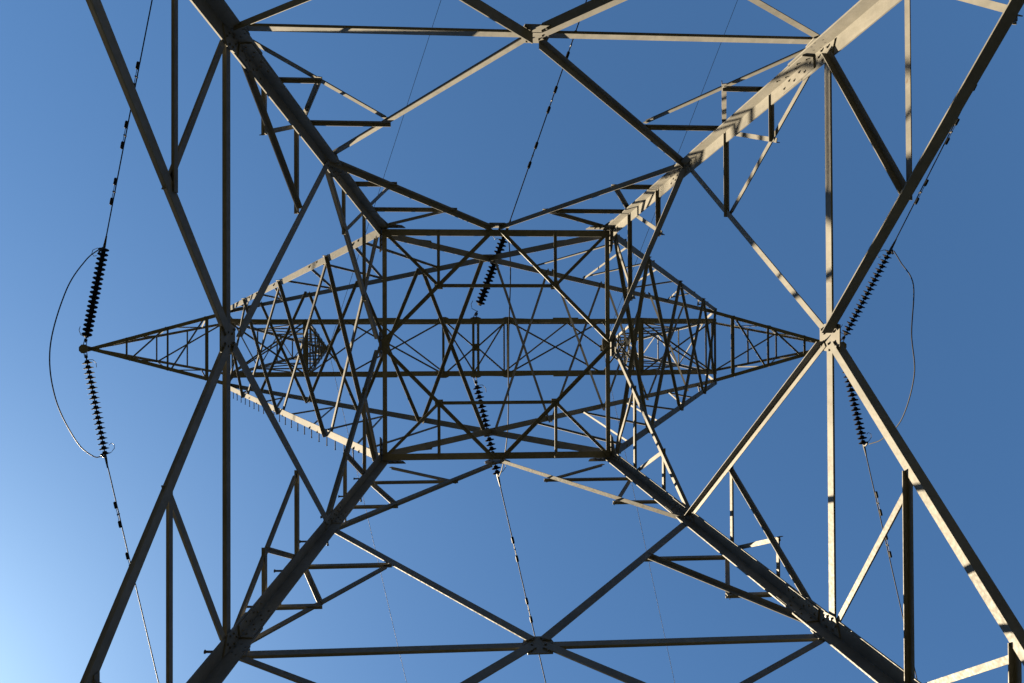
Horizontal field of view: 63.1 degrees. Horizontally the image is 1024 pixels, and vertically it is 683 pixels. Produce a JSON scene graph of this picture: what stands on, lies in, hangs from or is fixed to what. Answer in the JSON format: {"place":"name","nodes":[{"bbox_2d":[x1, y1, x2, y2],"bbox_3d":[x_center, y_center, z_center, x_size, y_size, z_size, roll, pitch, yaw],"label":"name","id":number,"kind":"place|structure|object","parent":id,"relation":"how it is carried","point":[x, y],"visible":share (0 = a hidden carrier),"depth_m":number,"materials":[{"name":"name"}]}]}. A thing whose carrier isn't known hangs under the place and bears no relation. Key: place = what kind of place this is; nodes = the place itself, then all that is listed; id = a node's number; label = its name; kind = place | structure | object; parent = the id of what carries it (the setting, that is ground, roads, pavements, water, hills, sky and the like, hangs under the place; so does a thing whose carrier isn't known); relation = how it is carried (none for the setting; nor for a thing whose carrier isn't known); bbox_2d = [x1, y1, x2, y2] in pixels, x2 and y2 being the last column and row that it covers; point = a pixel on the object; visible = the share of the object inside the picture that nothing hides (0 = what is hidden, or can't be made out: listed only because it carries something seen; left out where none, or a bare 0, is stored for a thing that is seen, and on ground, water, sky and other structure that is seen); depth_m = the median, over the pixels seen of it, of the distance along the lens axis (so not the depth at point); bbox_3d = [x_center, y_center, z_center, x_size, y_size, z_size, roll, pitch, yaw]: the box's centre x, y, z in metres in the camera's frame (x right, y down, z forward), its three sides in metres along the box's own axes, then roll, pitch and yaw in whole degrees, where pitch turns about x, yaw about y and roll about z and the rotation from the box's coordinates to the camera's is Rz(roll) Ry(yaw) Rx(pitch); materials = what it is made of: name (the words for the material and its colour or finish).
{"place":"outdoors","nodes":[
{"label":"outdoors","id":0,"kind":"place"},
{"bbox_2d":[0,0,1023,682],"label":"sky","id":1,"kind":"structure","parent":0,"point":[468,148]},
{"bbox_3d":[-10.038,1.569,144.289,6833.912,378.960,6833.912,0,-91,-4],"label":"ground","id":2,"kind":"structure","parent":0,"visible":0},
{"bbox_2d":[79,0,1023,682],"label":"lattice tower","id":3,"kind":"structure","parent":2,"relation":"on","point":[231,650],"depth_m":7.11,"materials":[{"name":"metal"}]},
{"bbox_2d":[79,236,108,344],"bbox_3d":[-9.884,-1.196,19.620,0.377,1.024,2.671,19,-92,-4],"label":"insulator string","id":4,"kind":"object","parent":3,"relation":"attached to","point":[94,297],"visible":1,"depth_m":19.64,"materials":[{"name":"ceramic"}]},
{"bbox_2d":[106,0,152,235],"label":"conductor cable","id":5,"kind":"object","parent":4,"relation":"attached to","point":[137,67],"visible":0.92,"depth_m":18.57,"materials":[{"name":"metal"}]},
{"bbox_2d":[82,352,114,467],"bbox_3d":[-9.919,1.621,20.001,0.377,0.350,2.863,-11,-90,-4],"label":"insulator string","id":6,"kind":"object","parent":3,"relation":"attached to","point":[97,417],"visible":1,"depth_m":20.00,"materials":[{"name":"ceramic"}]},
{"bbox_2d":[49,248,102,457],"bbox_3d":[-9.647,0.285,18.654,0.234,2.470,4.891,3,-91,-4],"label":"jumper cable","id":7,"kind":"object","parent":6,"relation":"hanging from","point":[50,351],"visible":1,"depth_m":17.86,"materials":[{"name":"grey metal"}]},
{"bbox_2d":[108,467,158,682],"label":"conductor cable","id":8,"kind":"object","parent":6,"relation":"attached to","point":[120,526],"visible":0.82,"depth_m":20.06,"materials":[{"name":"metal"}]},
{"bbox_2d":[329,354,406,682],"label":"earth wire","id":9,"kind":"object","parent":3,"relation":"attached to","point":[371,533],"visible":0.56,"depth_m":31.35,"materials":[{"name":"metal"}]},
{"bbox_2d":[331,1,440,339],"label":"earth wire","id":10,"kind":"object","parent":3,"relation":"attached to","point":[393,147],"visible":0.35,"depth_m":29.40,"materials":[{"name":"metal"}]},
{"bbox_2d":[473,377,505,485],"bbox_3d":[-0.537,2.221,20.655,0.377,0.350,2.792,-13,-90,-4],"label":"insulator string","id":11,"kind":"object","parent":3,"relation":"attached to","point":[489,439],"visible":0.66,"depth_m":20.62,"materials":[{"name":"ceramic"}]},
{"bbox_2d":[498,241,510,475],"bbox_3d":[-0.137,0.343,19.284,0.098,2.515,5.897,1,-91,-4],"label":"jumper cable","id":12,"kind":"object","parent":11,"relation":"hanging from","point":[508,355],"visible":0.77,"depth_m":18.37,"materials":[{"name":"black metal"}]},
{"bbox_2d":[500,486,545,682],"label":"conductor cable","id":13,"kind":"object","parent":11,"relation":"attached to","point":[526,598],"visible":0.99,"depth_m":20.71,"materials":[{"name":"metal"}]},
{"bbox_2d":[471,220,510,317],"bbox_3d":[-0.545,-1.754,20.244,0.377,0.991,2.484,20,-92,-4],"label":"insulator string","id":14,"kind":"object","parent":3,"relation":"attached to","point":[481,298],"visible":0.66,"depth_m":20.30,"materials":[{"name":"ceramic"}]},
{"bbox_2d":[510,0,586,219],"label":"conductor cable","id":15,"kind":"object","parent":14,"relation":"attached to","point":[547,112],"visible":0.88,"depth_m":19.27,"materials":[{"name":"metal"}]},
{"bbox_2d":[604,356,674,681],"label":"earth wire","id":16,"kind":"object","parent":3,"relation":"attached to","point":[643,537],"visible":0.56,"depth_m":32.11,"materials":[{"name":"metal"}]},
{"bbox_2d":[610,0,737,327],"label":"earth wire","id":17,"kind":"object","parent":3,"relation":"attached to","point":[682,142],"visible":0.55,"depth_m":30.03,"materials":[{"name":"metal"}]},
{"bbox_2d":[842,372,871,455],"bbox_3d":[8.856,1.519,21.390,0.377,0.350,2.892,-13,-90,-4],"label":"insulator string","id":18,"kind":"object","parent":3,"relation":"attached to","point":[864,443],"visible":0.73,"depth_m":21.39,"materials":[{"name":"ceramic"}]},
{"bbox_2d":[866,456,917,679],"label":"conductor cable","id":19,"kind":"object","parent":18,"relation":"attached to","point":[880,515],"visible":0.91,"depth_m":21.45,"materials":[{"name":"metal"}]},
{"bbox_2d":[869,251,914,444],"bbox_3d":[9.127,0.171,20.002,0.460,2.460,4.862,3,-91,-4],"label":"jumper cable","id":20,"kind":"object","parent":18,"relation":"hanging from","point":[912,347],"visible":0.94,"depth_m":19.19,"materials":[{"name":"black metal"}]},
{"bbox_2d":[841,239,896,341],"bbox_3d":[8.933,-1.283,21.012,0.377,1.026,2.755,21,-92,-4],"label":"insulator string","id":21,"kind":"object","parent":3,"relation":"attached to","point":[872,284],"visible":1,"depth_m":21.01,"materials":[{"name":"ceramic"}]},
{"bbox_2d":[896,85,976,238],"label":"conductor cable","id":22,"kind":"object","parent":21,"relation":"attached to","point":[945,143],"visible":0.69,"depth_m":20.16,"materials":[{"name":"metal"}]}
]}

